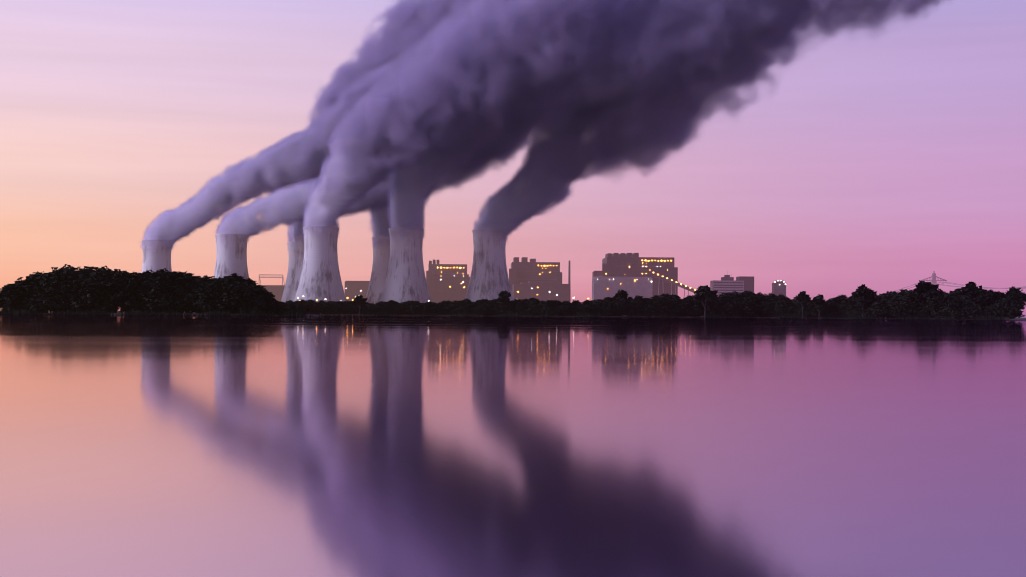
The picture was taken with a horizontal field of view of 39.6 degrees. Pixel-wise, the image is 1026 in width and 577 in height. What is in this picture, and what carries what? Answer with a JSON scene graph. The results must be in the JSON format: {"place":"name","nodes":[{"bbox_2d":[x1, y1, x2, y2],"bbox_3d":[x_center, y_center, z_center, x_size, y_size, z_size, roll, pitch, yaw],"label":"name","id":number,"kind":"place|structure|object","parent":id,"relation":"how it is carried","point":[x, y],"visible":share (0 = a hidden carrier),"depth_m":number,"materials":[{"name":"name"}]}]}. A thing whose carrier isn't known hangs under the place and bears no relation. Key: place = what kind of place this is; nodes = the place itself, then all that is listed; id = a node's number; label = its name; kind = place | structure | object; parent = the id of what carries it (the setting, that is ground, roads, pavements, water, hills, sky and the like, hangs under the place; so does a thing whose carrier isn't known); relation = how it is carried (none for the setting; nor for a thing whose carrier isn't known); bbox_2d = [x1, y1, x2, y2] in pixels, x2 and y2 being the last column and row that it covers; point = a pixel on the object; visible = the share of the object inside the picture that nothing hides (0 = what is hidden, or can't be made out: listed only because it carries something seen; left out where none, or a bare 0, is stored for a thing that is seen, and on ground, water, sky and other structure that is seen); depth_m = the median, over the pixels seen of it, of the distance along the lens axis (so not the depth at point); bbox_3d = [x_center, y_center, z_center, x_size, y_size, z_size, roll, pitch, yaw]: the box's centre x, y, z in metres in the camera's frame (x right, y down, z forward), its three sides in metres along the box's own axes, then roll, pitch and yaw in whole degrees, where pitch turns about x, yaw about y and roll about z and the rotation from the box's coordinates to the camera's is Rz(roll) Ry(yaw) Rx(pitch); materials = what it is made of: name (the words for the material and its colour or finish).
{"place":"outdoors","nodes":[
{"label":"outdoors","id":0,"kind":"place"},
{"bbox_2d":[426,260,468,285],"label":"boiler house","id":1,"kind":"structure","parent":0,"point":[449,270],"depth_m":2618.52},
{"bbox_2d":[0,314,1025,576],"bbox_3d":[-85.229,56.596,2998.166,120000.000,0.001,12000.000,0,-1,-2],"label":"lake water","id":2,"kind":"structure","parent":0,"point":[320,446],"depth_m":18.04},
{"bbox_2d":[0,309,1008,319],"bbox_3d":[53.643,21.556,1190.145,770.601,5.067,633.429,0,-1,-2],"label":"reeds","id":3,"kind":"object","parent":2,"relation":"on","point":[97,312],"visible":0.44,"depth_m":1260.84,"materials":[{"name":"green plant"}]},
{"bbox_2d":[694,285,717,317],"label":"tree","id":4,"kind":"object","parent":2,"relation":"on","point":[706,294],"visible":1,"depth_m":1484.60,"materials":[{"name":"green plant"}]},
{"bbox_2d":[0,0,1025,317],"label":"sky","id":5,"kind":"structure","parent":0,"point":[829,149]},
{"bbox_2d":[28,312,1025,319],"bbox_3d":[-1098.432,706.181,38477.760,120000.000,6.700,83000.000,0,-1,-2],"label":"ground","id":6,"kind":"structure","parent":0,"point":[565,316],"depth_m":1469.55,"materials":[{"name":"soil"}]},
{"bbox_2d":[0,284,19,313],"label":"tree","id":7,"kind":"object","parent":6,"relation":"on","point":[8,291],"visible":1,"depth_m":885.30,"materials":[{"name":"green plant"}]},
{"bbox_2d":[9,277,38,299],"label":"tree","id":8,"kind":"object","parent":6,"relation":"on","point":[22,285],"visible":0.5,"depth_m":894.66,"materials":[{"name":"green plant"}]},
{"bbox_2d":[26,271,47,276],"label":"tree","id":9,"kind":"object","parent":6,"relation":"on","point":[37,273],"depth_m":914.65,"materials":[{"name":"green plant"}]},
{"bbox_2d":[36,264,84,290],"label":"tree","id":10,"kind":"object","parent":6,"relation":"on","point":[56,275],"visible":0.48,"depth_m":894.30,"materials":[{"name":"green plant"}]},
{"bbox_2d":[66,268,90,282],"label":"tree","id":11,"kind":"object","parent":6,"relation":"on","point":[85,270],"visible":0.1,"depth_m":903.72,"materials":[{"name":"green plant"}]},
{"bbox_2d":[74,266,97,277],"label":"tree","id":12,"kind":"object","parent":6,"relation":"on","point":[91,268],"visible":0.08,"depth_m":910.40,"materials":[{"name":"green plant"}]},
{"bbox_2d":[83,271,114,296],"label":"tree","id":13,"kind":"object","parent":6,"relation":"on","point":[98,285],"visible":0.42,"depth_m":891.18,"materials":[{"name":"green plant"}]},
{"bbox_2d":[87,268,110,279],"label":"tree","id":14,"kind":"object","parent":6,"relation":"on","point":[94,273],"visible":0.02,"depth_m":904.00,"materials":[{"name":"green plant"}]},
{"bbox_2d":[93,294,122,312],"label":"bush","id":15,"kind":"object","parent":6,"relation":"on","point":[107,307],"visible":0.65,"depth_m":888.02,"materials":[{"name":"green plant"}]},
{"bbox_2d":[96,266,120,271],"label":"tree","id":16,"kind":"object","parent":6,"relation":"on","point":[104,268],"depth_m":915.89,"materials":[{"name":"green plant"}]},
{"bbox_2d":[93,295,126,312],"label":"bush","id":17,"kind":"object","parent":6,"relation":"on","point":[102,298],"visible":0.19,"depth_m":890.17,"materials":[{"name":"green plant"}]},
{"bbox_2d":[107,270,126,312],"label":"tree","id":18,"kind":"object","parent":6,"relation":"on","point":[110,275],"depth_m":896.52,"materials":[{"name":"green plant"}]},
{"bbox_2d":[100,271,142,312],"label":"tree","id":19,"kind":"object","parent":6,"relation":"on","point":[126,282],"visible":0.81,"depth_m":888.64,"materials":[{"name":"green plant"}]},
{"bbox_2d":[115,297,142,312],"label":"bush","id":20,"kind":"object","parent":6,"relation":"on","point":[123,307],"visible":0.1,"depth_m":891.24,"materials":[{"name":"green plant"}]},
{"bbox_2d":[134,275,146,290],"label":"tree","id":21,"kind":"object","parent":6,"relation":"on","point":[140,280],"visible":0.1,"depth_m":898.33,"materials":[{"name":"green plant"}]},
{"bbox_2d":[141,270,155,280],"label":"tree","id":22,"kind":"object","parent":6,"relation":"on","point":[147,272],"depth_m":913.66,"materials":[{"name":"green plant"}]},
{"bbox_2d":[141,240,171,272],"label":"cooling tower","id":23,"kind":"structure","parent":6,"relation":"on","point":[156,261],"depth_m":2355.93,"materials":[{"name":"concrete"}]},
{"bbox_2d":[142,268,180,287],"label":"tree","id":24,"kind":"object","parent":6,"relation":"on","point":[160,275],"visible":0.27,"depth_m":901.62,"materials":[{"name":"green plant"}]},
{"bbox_2d":[161,271,203,312],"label":"tree","id":25,"kind":"object","parent":6,"relation":"on","point":[180,278],"visible":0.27,"depth_m":902.45,"materials":[{"name":"green plant"}]},
{"bbox_2d":[174,291,198,313],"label":"bush","id":26,"kind":"object","parent":6,"relation":"on","point":[188,306],"visible":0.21,"depth_m":892.41,"materials":[{"name":"green plant"}]},
{"bbox_2d":[184,287,209,313],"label":"tree","id":27,"kind":"object","parent":6,"relation":"on","point":[194,293],"visible":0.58,"depth_m":891.95,"materials":[{"name":"green plant"}]},
{"bbox_2d":[184,277,210,288],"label":"tree","id":28,"kind":"object","parent":6,"relation":"on","point":[193,280],"visible":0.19,"depth_m":905.45,"materials":[{"name":"green plant"}]},
{"bbox_2d":[188,275,218,312],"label":"tree","id":29,"kind":"object","parent":6,"relation":"on","point":[208,280],"visible":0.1,"depth_m":908.14,"materials":[{"name":"green plant"}]},
{"bbox_2d":[191,293,217,313],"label":"bush","id":30,"kind":"object","parent":6,"relation":"on","point":[201,302],"visible":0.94,"depth_m":889.41,"materials":[{"name":"green plant"}]},
{"bbox_2d":[210,278,222,312],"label":"tree","id":31,"kind":"object","parent":6,"relation":"on","point":[212,283],"visible":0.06,"depth_m":905.16,"materials":[{"name":"green plant"}]},
{"bbox_2d":[209,280,233,303],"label":"tree","id":32,"kind":"object","parent":6,"relation":"on","point":[226,284],"visible":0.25,"depth_m":895.40,"materials":[{"name":"green plant"}]},
{"bbox_2d":[210,289,242,311],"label":"bush","id":33,"kind":"object","parent":6,"relation":"on","point":[223,307],"visible":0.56,"depth_m":890.87,"materials":[{"name":"green plant"}]},
{"bbox_2d":[213,233,248,278],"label":"cooling tower","id":34,"kind":"structure","parent":6,"relation":"on","point":[231,255],"depth_m":2160.48,"materials":[{"name":"concrete"}]},
{"bbox_2d":[214,273,251,291],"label":"tree","id":35,"kind":"object","parent":6,"relation":"on","point":[234,277],"visible":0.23,"depth_m":904.19,"materials":[{"name":"green plant"}]},
{"bbox_2d":[220,281,246,304],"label":"tree","id":36,"kind":"object","parent":6,"relation":"on","point":[234,286],"visible":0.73,"depth_m":892.84,"materials":[{"name":"green plant"}]},
{"bbox_2d":[233,282,264,304],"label":"tree","id":37,"kind":"object","parent":6,"relation":"on","point":[250,291],"visible":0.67,"depth_m":894.22,"materials":[{"name":"green plant"}]},
{"bbox_2d":[243,278,257,287],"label":"tree","id":38,"kind":"object","parent":6,"relation":"on","point":[250,280],"visible":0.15,"depth_m":918.34,"materials":[{"name":"green plant"}]},
{"bbox_2d":[256,288,274,301],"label":"tree","id":39,"kind":"object","parent":6,"relation":"on","point":[268,294],"visible":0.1,"depth_m":908.97,"materials":[{"name":"green plant"}]},
{"bbox_2d":[261,285,284,301],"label":"turbine hall","id":40,"kind":"structure","parent":6,"relation":"on","point":[277,291],"depth_m":2549.20,"materials":[{"name":"concrete"}]},
{"bbox_2d":[259,274,284,284],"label":"roof gantry","id":41,"kind":"object","parent":40,"relation":"on","point":[270,277],"visible":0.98,"depth_m":2558.99,"materials":[{"name":"metal"}]},
{"bbox_2d":[281,242,295,301],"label":"cooling tower","id":42,"kind":"structure","parent":6,"relation":"on","point":[292,257],"depth_m":2391.93,"materials":[{"name":"concrete"}]},
{"bbox_2d":[287,235,303,301],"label":"cooling tower","id":43,"kind":"structure","parent":6,"relation":"on","point":[299,258],"depth_m":2175.46,"materials":[{"name":"concrete"}]},
{"bbox_2d":[297,300,308,307],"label":"tree","id":44,"kind":"object","parent":6,"relation":"on","point":[302,303],"visible":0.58,"depth_m":1479.04,"materials":[{"name":"green plant"}]},
{"bbox_2d":[294,226,345,301],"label":"cooling tower","id":45,"kind":"structure","parent":6,"relation":"on","point":[320,278],"depth_m":1959.17,"materials":[{"name":"concrete"}]},
{"bbox_2d":[345,281,369,300],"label":"turbine hall","id":46,"kind":"structure","parent":6,"relation":"on","point":[353,289],"depth_m":2553.34,"materials":[{"name":"metal"}]},
{"bbox_2d":[352,295,367,314],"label":"tree","id":47,"kind":"object","parent":6,"relation":"on","point":[360,300],"visible":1,"depth_m":1484.84,"materials":[{"name":"green plant"}]},
{"bbox_2d":[366,236,389,303],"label":"cooling tower","id":48,"kind":"structure","parent":6,"relation":"on","point":[381,258],"depth_m":2201.43,"materials":[{"name":"concrete"}]},
{"bbox_2d":[373,303,385,310],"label":"tree","id":49,"kind":"object","parent":6,"relation":"on","point":[377,306],"visible":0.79,"depth_m":1505.02,"materials":[{"name":"green plant"}]},
{"bbox_2d":[380,228,431,302],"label":"cooling tower","id":50,"kind":"structure","parent":6,"relation":"on","point":[405,279],"depth_m":1982.20,"materials":[{"name":"concrete"}]},
{"bbox_2d":[414,303,425,308],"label":"tree","id":51,"kind":"object","parent":6,"relation":"on","point":[419,306],"visible":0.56,"depth_m":1509.13,"materials":[{"name":"green plant"}]},
{"bbox_2d":[423,303,439,310],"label":"tree","id":52,"kind":"object","parent":6,"relation":"on","point":[432,306],"visible":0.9,"depth_m":1506.14,"materials":[{"name":"green plant"}]},
{"bbox_2d":[428,276,469,302],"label":"turbine hall","id":53,"kind":"structure","parent":6,"relation":"on","point":[443,288],"depth_m":2498.08,"materials":[{"name":"metal"}]},
{"bbox_2d":[465,303,478,310],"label":"tree","id":54,"kind":"object","parent":6,"relation":"on","point":[471,305],"visible":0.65,"depth_m":1494.48,"materials":[{"name":"green plant"}]},
{"bbox_2d":[465,230,513,301],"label":"cooling tower","id":55,"kind":"structure","parent":6,"relation":"on","point":[489,279],"depth_m":2006.18,"materials":[{"name":"concrete"}]},
{"bbox_2d":[497,290,510,303],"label":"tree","id":56,"kind":"object","parent":6,"relation":"on","point":[504,296],"visible":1,"depth_m":1489.42,"materials":[{"name":"green plant"}]},
{"bbox_2d":[505,301,515,309],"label":"tree","id":57,"kind":"object","parent":6,"relation":"on","point":[510,305],"visible":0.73,"depth_m":1479.22,"materials":[{"name":"green plant"}]},
{"bbox_2d":[524,298,538,304],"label":"tree","id":58,"kind":"object","parent":6,"relation":"on","point":[531,301],"visible":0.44,"depth_m":1489.27,"materials":[{"name":"green plant"}]},
{"bbox_2d":[513,281,568,301],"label":"building","id":59,"kind":"structure","parent":6,"relation":"on","point":[539,290],"depth_m":2422.78,"materials":[{"name":"metal"}]},
{"bbox_2d":[536,301,547,309],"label":"tree","id":60,"kind":"object","parent":6,"relation":"on","point":[542,303],"visible":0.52,"depth_m":1474.08,"materials":[{"name":"green plant"}]},
{"bbox_2d":[568,261,570,302],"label":"vent stack","id":61,"kind":"object","parent":6,"relation":"on","point":[569,282],"visible":0.51,"depth_m":2483.62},
{"bbox_2d":[565,302,574,311],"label":"tree","id":62,"kind":"object","parent":6,"relation":"on","point":[571,306],"visible":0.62,"depth_m":1466.28,"materials":[{"name":"green plant"}]},
{"bbox_2d":[600,300,610,307],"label":"tree","id":63,"kind":"object","parent":6,"relation":"on","point":[603,303],"visible":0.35,"depth_m":1472.98,"materials":[{"name":"green plant"}]},
{"bbox_2d":[592,277,652,299],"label":"industrial building","id":64,"kind":"structure","parent":6,"relation":"on","point":[603,288],"depth_m":2306.51,"materials":[{"name":"metal"}]},
{"bbox_2d":[592,271,608,277],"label":"annex","id":65,"kind":"object","parent":64,"relation":"on","point":[600,273],"visible":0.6,"depth_m":2345.95,"materials":[{"name":"concrete"}]},
{"bbox_2d":[613,289,632,301],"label":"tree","id":66,"kind":"object","parent":6,"relation":"on","point":[621,295],"visible":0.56,"depth_m":1488.72,"materials":[{"name":"green plant"}]},
{"bbox_2d":[615,299,631,314],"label":"tree","id":67,"kind":"object","parent":6,"relation":"on","point":[625,304],"visible":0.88,"depth_m":1472.55,"materials":[{"name":"green plant"}]},
{"bbox_2d":[629,298,642,310],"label":"tree","id":68,"kind":"object","parent":6,"relation":"on","point":[637,302],"visible":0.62,"depth_m":1478.08,"materials":[{"name":"green plant"}]},
{"bbox_2d":[650,271,695,295],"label":"coal conveyor","id":69,"kind":"object","parent":6,"relation":"on","point":[675,283],"visible":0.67,"depth_m":2293.11,"materials":[{"name":"metal"}]},
{"bbox_2d":[668,297,680,306],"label":"tree","id":70,"kind":"object","parent":6,"relation":"on","point":[674,300],"visible":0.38,"depth_m":1502.27,"materials":[{"name":"green plant"}]},
{"bbox_2d":[680,299,695,310],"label":"tree","id":71,"kind":"object","parent":6,"relation":"on","point":[685,301],"visible":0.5,"depth_m":1504.43,"materials":[{"name":"green plant"}]},
{"bbox_2d":[697,300,712,308],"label":"tree","id":72,"kind":"object","parent":6,"relation":"on","point":[701,304],"visible":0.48,"depth_m":1508.34,"materials":[{"name":"green plant"}]},
{"bbox_2d":[718,293,732,304],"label":"tree","id":73,"kind":"object","parent":6,"relation":"on","point":[727,295],"visible":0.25,"depth_m":1533.19,"materials":[{"name":"green plant"}]},
{"bbox_2d":[710,275,753,296],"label":"office block","id":74,"kind":"structure","parent":6,"relation":"on","point":[728,283],"depth_m":2261.43,"materials":[{"name":"concrete"}]},
{"bbox_2d":[727,293,741,306],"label":"tree","id":75,"kind":"object","parent":6,"relation":"on","point":[736,299],"visible":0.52,"depth_m":1523.62,"materials":[{"name":"green plant"}]},
{"bbox_2d":[740,291,755,297],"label":"tree","id":76,"kind":"object","parent":6,"relation":"on","point":[747,293],"visible":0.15,"depth_m":1535.85,"materials":[{"name":"green plant"}]},
{"bbox_2d":[736,302,760,317],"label":"bush","id":77,"kind":"object","parent":6,"relation":"on","point":[748,311],"visible":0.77,"depth_m":1514.32,"materials":[{"name":"green plant"}]},
{"bbox_2d":[740,295,757,316],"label":"tree","id":78,"kind":"object","parent":6,"relation":"on","point":[749,300],"visible":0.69,"depth_m":1518.18,"materials":[{"name":"green plant"}]},
{"bbox_2d":[752,295,765,316],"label":"tree","id":79,"kind":"object","parent":6,"relation":"on","point":[758,298],"visible":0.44,"depth_m":1522.30,"materials":[{"name":"green plant"}]},
{"bbox_2d":[772,294,789,301],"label":"tree","id":80,"kind":"object","parent":6,"relation":"on","point":[780,297],"visible":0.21,"depth_m":1522.96,"materials":[{"name":"green plant"}]},
{"bbox_2d":[779,301,795,310],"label":"tree","id":81,"kind":"object","parent":6,"relation":"on","point":[787,304],"visible":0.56,"depth_m":1496.38,"materials":[{"name":"green plant"}]},
{"bbox_2d":[792,291,810,317],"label":"tree","id":82,"kind":"object","parent":6,"relation":"on","point":[803,298],"visible":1,"depth_m":1446.43,"materials":[{"name":"green plant"}]},
{"bbox_2d":[797,308,811,317],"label":"bush","id":83,"kind":"object","parent":6,"relation":"on","point":[806,313],"visible":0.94,"depth_m":1470.20,"materials":[{"name":"green plant"}]},
{"bbox_2d":[810,294,829,317],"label":"tree","id":84,"kind":"object","parent":6,"relation":"on","point":[818,302],"visible":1,"depth_m":1442.77,"materials":[{"name":"green plant"}]},
{"bbox_2d":[823,301,837,311],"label":"tree","id":85,"kind":"object","parent":6,"relation":"on","point":[832,304],"visible":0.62,"depth_m":1451.43,"materials":[{"name":"green plant"}]},
{"bbox_2d":[831,295,847,303],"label":"tree","id":86,"kind":"object","parent":6,"relation":"on","point":[838,299],"visible":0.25,"depth_m":1459.23,"materials":[{"name":"green plant"}]},
{"bbox_2d":[851,284,876,316],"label":"tree","id":87,"kind":"object","parent":6,"relation":"on","point":[862,295],"visible":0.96,"depth_m":1405.19,"materials":[{"name":"green plant"}]},
{"bbox_2d":[863,302,889,318],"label":"bush","id":88,"kind":"object","parent":6,"relation":"on","point":[879,312],"visible":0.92,"depth_m":1392.69,"materials":[{"name":"green plant"}]},
{"bbox_2d":[877,292,896,308],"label":"tree","id":89,"kind":"object","parent":6,"relation":"on","point":[888,296],"visible":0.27,"depth_m":1398.21,"materials":[{"name":"green plant"}]},
{"bbox_2d":[895,291,920,310],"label":"tree","id":90,"kind":"object","parent":6,"relation":"on","point":[906,298],"visible":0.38,"depth_m":1370.30,"materials":[{"name":"green plant"}]},
{"bbox_2d":[909,280,938,300],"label":"tree","id":91,"kind":"object","parent":6,"relation":"on","point":[918,293],"visible":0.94,"depth_m":1359.42,"materials":[{"name":"green plant"}]},
{"bbox_2d":[921,271,946,284],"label":"pylon","id":92,"kind":"object","parent":6,"relation":"on","point":[933,280],"visible":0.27,"depth_m":3328.84,"materials":[{"name":"metal"}]},
{"bbox_2d":[892,282,1025,291],"bbox_3d":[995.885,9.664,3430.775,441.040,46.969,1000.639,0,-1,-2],"label":"power lines","id":93,"kind":"object","parent":92,"relation":"hanging from","point":[942,284],"visible":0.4,"depth_m":3265.26,"materials":[{"name":"metal"}]},
{"bbox_2d":[929,291,948,300],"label":"tree","id":94,"kind":"object","parent":6,"relation":"on","point":[941,295],"visible":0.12,"depth_m":1350.29,"materials":[{"name":"green plant"}]},
{"bbox_2d":[940,301,952,317],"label":"tree","id":95,"kind":"object","parent":6,"relation":"on","point":[944,310],"visible":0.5,"depth_m":1322.84,"materials":[{"name":"green plant"}]},
{"bbox_2d":[940,295,955,311],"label":"tree","id":96,"kind":"object","parent":6,"relation":"on","point":[946,299],"visible":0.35,"depth_m":1326.50,"materials":[{"name":"green plant"}]},
{"bbox_2d":[945,289,962,300],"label":"tree","id":97,"kind":"object","parent":6,"relation":"on","point":[957,294],"visible":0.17,"depth_m":1328.86,"materials":[{"name":"green plant"}]},
{"bbox_2d":[959,282,983,298],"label":"tree","id":98,"kind":"object","parent":6,"relation":"on","point":[971,288],"visible":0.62,"depth_m":1317.98,"materials":[{"name":"green plant"}]},
{"bbox_2d":[977,290,1002,304],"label":"tree","id":99,"kind":"object","parent":6,"relation":"on","point":[992,296],"visible":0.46,"depth_m":1299.88,"materials":[{"name":"green plant"}]},
{"bbox_2d":[999,296,1021,307],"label":"tree","id":100,"kind":"object","parent":6,"relation":"on","point":[1012,298],"visible":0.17,"depth_m":1283.87,"materials":[{"name":"green plant"}]},
{"bbox_2d":[998,302,1024,318],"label":"bush","id":101,"kind":"object","parent":6,"relation":"on","point":[1013,310],"visible":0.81,"depth_m":1264.03,"materials":[{"name":"green plant"}]},
{"bbox_2d":[1002,286,1025,318],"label":"tree","id":102,"kind":"object","parent":6,"relation":"on","point":[1017,293],"visible":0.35,"depth_m":1302.84,"materials":[{"name":"green plant"}]},
{"bbox_2d":[509,257,561,294],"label":"boiler house","id":103,"kind":"structure","parent":0,"point":[524,270],"depth_m":2522.91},
{"bbox_2d":[602,253,677,296],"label":"boiler house","id":104,"kind":"structure","parent":0,"point":[615,264],"depth_m":2388.03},
{"bbox_2d":[772,280,785,295],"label":"building","id":105,"kind":"structure","parent":0,"point":[778,287],"depth_m":2263.38,"materials":[{"name":"metal"}]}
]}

